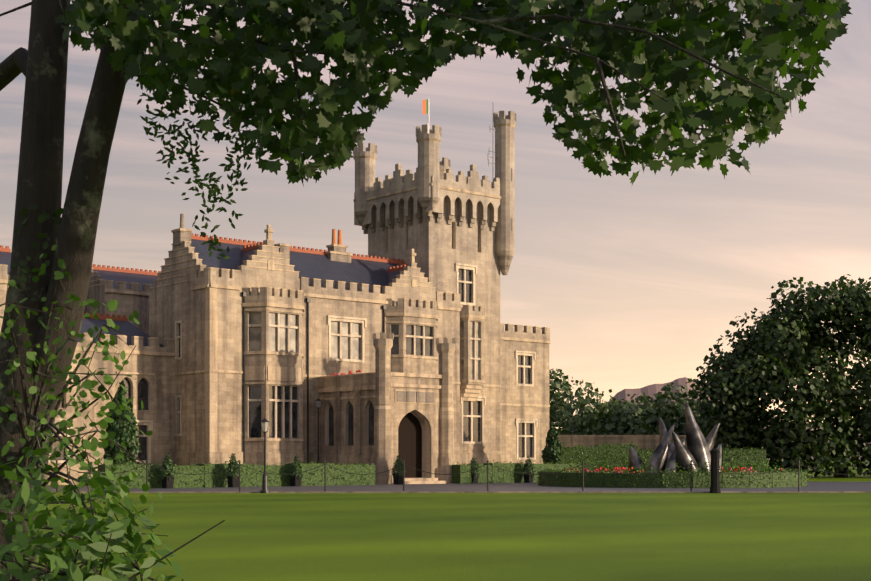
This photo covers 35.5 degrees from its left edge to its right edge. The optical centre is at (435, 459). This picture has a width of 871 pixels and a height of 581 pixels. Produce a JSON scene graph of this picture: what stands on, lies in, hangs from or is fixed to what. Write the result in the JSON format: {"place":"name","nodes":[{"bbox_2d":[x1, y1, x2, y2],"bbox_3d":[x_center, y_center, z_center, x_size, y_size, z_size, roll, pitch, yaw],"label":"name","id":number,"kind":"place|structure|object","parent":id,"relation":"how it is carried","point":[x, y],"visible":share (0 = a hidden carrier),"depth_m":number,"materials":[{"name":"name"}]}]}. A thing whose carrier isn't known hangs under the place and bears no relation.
{"place":"outdoors","nodes":[
{"label":"outdoors","id":0,"kind":"place"},
{"bbox_2d":[0,245,10,331],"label":"castle block","id":1,"kind":"structure","parent":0,"point":[5,257],"depth_m":73.90,"materials":[{"name":"beige stone"}]},
{"bbox_2d":[45,312,175,484],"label":"castle wing","id":2,"kind":"structure","parent":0,"point":[150,366],"depth_m":81.09,"materials":[{"name":"beige stone"}]},
{"bbox_2d":[84,264,160,334],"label":"castle range","id":3,"kind":"structure","parent":0,"point":[132,285],"depth_m":88.02,"materials":[{"name":"stone"}]},
{"bbox_2d":[318,332,455,483],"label":"entrance porch","id":4,"kind":"object","parent":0,"point":[382,417],"visible":0.9,"depth_m":82.17,"materials":[{"name":"beige stone"}]},
{"bbox_2d":[353,111,515,464],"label":"castle tower","id":5,"kind":"structure","parent":0,"point":[458,236],"depth_m":94.59,"materials":[{"name":"beige stone"}]},
{"bbox_2d":[422,98,428,132],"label":"flag","id":6,"kind":"object","parent":5,"relation":"attached to","point":[425,106],"visible":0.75,"depth_m":91.20,"materials":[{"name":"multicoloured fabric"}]},
{"bbox_2d":[460,305,484,400],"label":"oriel window","id":7,"kind":"structure","parent":5,"relation":"attached to","point":[472,320],"depth_m":93.52,"materials":[{"name":"beige stone"}]},
{"bbox_2d":[0,0,870,428],"label":"sky","id":8,"kind":"structure","parent":0,"point":[634,285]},
{"bbox_2d":[35,460,870,580],"bbox_3d":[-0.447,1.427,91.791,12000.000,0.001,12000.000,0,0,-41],"label":"lawn","id":9,"kind":"structure","parent":0,"point":[539,537],"depth_m":25.69,"materials":[{"name":"green plant"}]},
{"bbox_2d":[0,442,224,580],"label":"bush stems","id":10,"kind":"object","parent":9,"relation":"on","point":[59,565],"visible":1,"depth_m":6.92,"materials":[{"name":"green plant"}]},
{"bbox_2d":[103,380,140,464],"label":"cypress tree","id":11,"kind":"object","parent":9,"relation":"on","point":[128,437],"visible":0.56,"depth_m":70.87,"materials":[{"name":"green plant"}]},
{"bbox_2d":[260,418,269,492],"bbox_3d":[-7.330,-0.233,58.480,0.460,3.320,0.398,0,0,-41],"label":"lamp post","id":12,"kind":"object","parent":9,"relation":"on","point":[264,423],"depth_m":58.40,"materials":[{"name":"black metal"}]},
{"bbox_2d":[149,214,460,465],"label":"castle block","id":13,"kind":"structure","parent":9,"relation":"on","point":[197,295],"depth_m":83.05,"materials":[{"name":"beige stone"}]},
{"bbox_2d":[242,287,437,464],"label":"bay windows","id":14,"kind":"structure","parent":13,"relation":"attached to","point":[274,357],"depth_m":81.56,"materials":[{"name":"beige stone"}]},
{"bbox_2d":[0,0,851,580],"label":"tree","id":15,"kind":"object","parent":9,"relation":"on","point":[50,274],"visible":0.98,"depth_m":10.35,"materials":[{"name":"green plant"}]},
{"bbox_2d":[52,491,870,492],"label":"forecourt kerb","id":16,"kind":"structure","parent":9,"relation":"on","point":[512,492],"depth_m":58.64,"materials":[{"name":"grey stone"}]},
{"bbox_2d":[56,460,867,492],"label":"fence posts","id":17,"kind":"object","parent":9,"relation":"on","point":[487,464],"visible":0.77,"depth_m":58.70,"materials":[{"name":"black"}]},
{"bbox_2d":[541,422,562,463],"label":"conical shrub","id":18,"kind":"object","parent":9,"relation":"on","point":[552,452],"visible":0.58,"depth_m":92.83,"materials":[{"name":"green plant"}]},
{"bbox_2d":[549,368,581,434],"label":"tree","id":19,"kind":"object","parent":9,"relation":"on","point":[557,414],"visible":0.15,"depth_m":164.66,"materials":[{"name":"green plant"}]},
{"bbox_2d":[549,371,622,433],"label":"tree","id":20,"kind":"object","parent":9,"relation":"on","point":[580,392],"visible":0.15,"depth_m":172.06,"materials":[{"name":"green plant"}]},
{"bbox_2d":[558,389,616,428],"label":"tree trunk","id":21,"kind":"object","parent":9,"relation":"on","point":[609,403],"depth_m":177.21,"materials":[{"name":"green plant"}]},
{"bbox_2d":[554,393,624,434],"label":"tree","id":22,"kind":"object","parent":9,"relation":"on","point":[582,418],"visible":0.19,"depth_m":147.96,"materials":[{"name":"green plant"}]},
{"bbox_2d":[560,442,637,470],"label":"tall hedge","id":23,"kind":"object","parent":9,"relation":"on","point":[614,454],"visible":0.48,"depth_m":100.39,"materials":[{"name":"green plant"}]},
{"bbox_2d":[581,399,654,434],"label":"tree trunk","id":24,"kind":"object","parent":9,"relation":"on","point":[630,404],"visible":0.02,"depth_m":143.92,"materials":[{"name":"green plant"}]},
{"bbox_2d":[583,400,659,434],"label":"tree","id":25,"kind":"object","parent":9,"relation":"on","point":[623,424],"visible":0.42,"depth_m":124.97,"materials":[{"name":"green plant"}]},
{"bbox_2d":[622,392,666,412],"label":"tree","id":26,"kind":"object","parent":9,"relation":"on","point":[643,396],"depth_m":169.54,"materials":[{"name":"green plant"}]},
{"bbox_2d":[557,435,761,450],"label":"garden wall","id":27,"kind":"structure","parent":9,"relation":"on","point":[650,442],"depth_m":113.02,"materials":[{"name":"brown stone"}]},
{"bbox_2d":[631,393,700,434],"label":"tree","id":28,"kind":"object","parent":9,"relation":"on","point":[664,413],"visible":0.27,"depth_m":127.25,"materials":[{"name":"green plant"}]},
{"bbox_2d":[648,378,706,424],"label":"tree","id":29,"kind":"object","parent":9,"relation":"on","point":[677,397],"visible":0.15,"depth_m":159.69,"materials":[{"name":"green plant"}]},
{"bbox_2d":[656,400,724,434],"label":"tree","id":30,"kind":"object","parent":9,"relation":"on","point":[682,420],"visible":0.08,"depth_m":124.15,"materials":[{"name":"green plant"}]},
{"bbox_2d":[638,446,766,470],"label":"low hedge","id":31,"kind":"object","parent":9,"relation":"on","point":[758,455],"visible":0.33,"depth_m":105.37,"materials":[{"name":"green plant"}]},
{"bbox_2d":[709,448,720,492],"bbox_3d":[12.031,0.452,58.580,0.497,1.950,0.497,0,0,-41],"label":"bollard post","id":32,"kind":"object","parent":9,"relation":"on","point":[714,487],"visible":1,"depth_m":58.40,"materials":[{"name":"black metal"}]},
{"bbox_2d":[682,274,870,476],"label":"tree","id":33,"kind":"object","parent":9,"relation":"on","point":[774,355],"visible":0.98,"depth_m":109.36,"materials":[{"name":"green plant"}]},
{"bbox_2d":[816,322,870,453],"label":"tree","id":34,"kind":"object","parent":9,"relation":"on","point":[867,357],"visible":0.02,"depth_m":121.65,"materials":[{"name":"green plant"}]},
{"bbox_2d":[45,482,870,491],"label":"forecourt road","id":35,"kind":"structure","parent":0,"point":[826,486],"depth_m":67.78,"materials":[{"name":"grey asphalt"}]},
{"bbox_2d":[159,453,175,487],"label":"planter","id":36,"kind":"object","parent":35,"relation":"on","point":[167,480],"visible":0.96,"depth_m":68.15,"materials":[{"name":"black"}]},
{"bbox_2d":[225,453,241,486],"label":"planter","id":37,"kind":"object","parent":35,"relation":"on","point":[232,478],"visible":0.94,"depth_m":70.46,"materials":[{"name":"black"}]},
{"bbox_2d":[98,460,375,488],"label":"hedge","id":38,"kind":"object","parent":35,"relation":"on","point":[253,478],"visible":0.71,"depth_m":71.98,"materials":[{"name":"green plant"}]},
{"bbox_2d":[288,456,302,485],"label":"planter","id":39,"kind":"object","parent":35,"relation":"on","point":[295,479],"visible":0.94,"depth_m":73.33,"materials":[{"name":"black"}]},
{"bbox_2d":[315,397,320,463],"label":"lamp post","id":40,"kind":"object","parent":35,"relation":"on","point":[318,402],"visible":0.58,"depth_m":83.58,"materials":[{"name":"black metal"}]},
{"bbox_2d":[392,474,402,484],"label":"planter","id":41,"kind":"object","parent":35,"relation":"on","point":[398,480],"depth_m":78.78,"materials":[{"name":"black"}]},
{"bbox_2d":[391,453,405,478],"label":"conifer leaves","id":42,"kind":"object","parent":41,"relation":"on","point":[398,463],"visible":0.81,"depth_m":78.80,"materials":[{"name":"green plant"}]},
{"bbox_2d":[471,473,478,482],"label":"planter","id":43,"kind":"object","parent":35,"relation":"on","point":[474,479],"depth_m":82.58,"materials":[{"name":"black"}]},
{"bbox_2d":[469,457,480,476],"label":"conifer leaves","id":44,"kind":"object","parent":43,"relation":"on","point":[475,466],"visible":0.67,"depth_m":82.63,"materials":[{"name":"green plant"}]},
{"bbox_2d":[451,459,581,483],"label":"hedge","id":45,"kind":"object","parent":35,"relation":"on","point":[497,475],"visible":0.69,"depth_m":84.12,"materials":[{"name":"green plant"}]},
{"bbox_2d":[522,457,535,482],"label":"planter","id":46,"kind":"object","parent":35,"relation":"on","point":[529,471],"visible":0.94,"depth_m":84.77,"materials":[{"name":"black"}]},
{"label":"bed soil","id":47,"kind":"structure","parent":35,"relation":"on","visible":0},
{"bbox_2d":[563,467,781,472],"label":"red flowers","id":48,"kind":"object","parent":47,"relation":"on","point":[628,469],"visible":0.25,"depth_m":75.53,"materials":[{"name":"red plant"}]},
{"bbox_2d":[534,467,811,487],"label":"hedge","id":49,"kind":"object","parent":47,"relation":"on","point":[678,479],"visible":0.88,"depth_m":69.66,"materials":[{"name":"green plant"}]},
{"bbox_2d":[564,458,783,472],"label":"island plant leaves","id":50,"kind":"object","parent":47,"relation":"on","point":[725,465],"visible":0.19,"depth_m":73.09,"materials":[{"name":"green plant"}]},
{"bbox_2d":[628,402,721,472],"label":"sculpture blades","id":51,"kind":"object","parent":47,"relation":"on","point":[697,450],"visible":0.67,"depth_m":73.74,"materials":[{"name":"grey metal"}]},
{"bbox_2d":[500,323,550,463],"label":"castle wing","id":52,"kind":"structure","parent":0,"point":[524,391],"depth_m":98.13,"materials":[{"name":"beige stone"}]},
{"bbox_2d":[607,377,870,459],"bbox_3d":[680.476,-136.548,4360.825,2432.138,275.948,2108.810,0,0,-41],"label":"mountain ridge","id":53,"kind":"structure","parent":0,"point":[650,390],"depth_m":4488.58,"materials":[{"name":"grey"}]}
]}

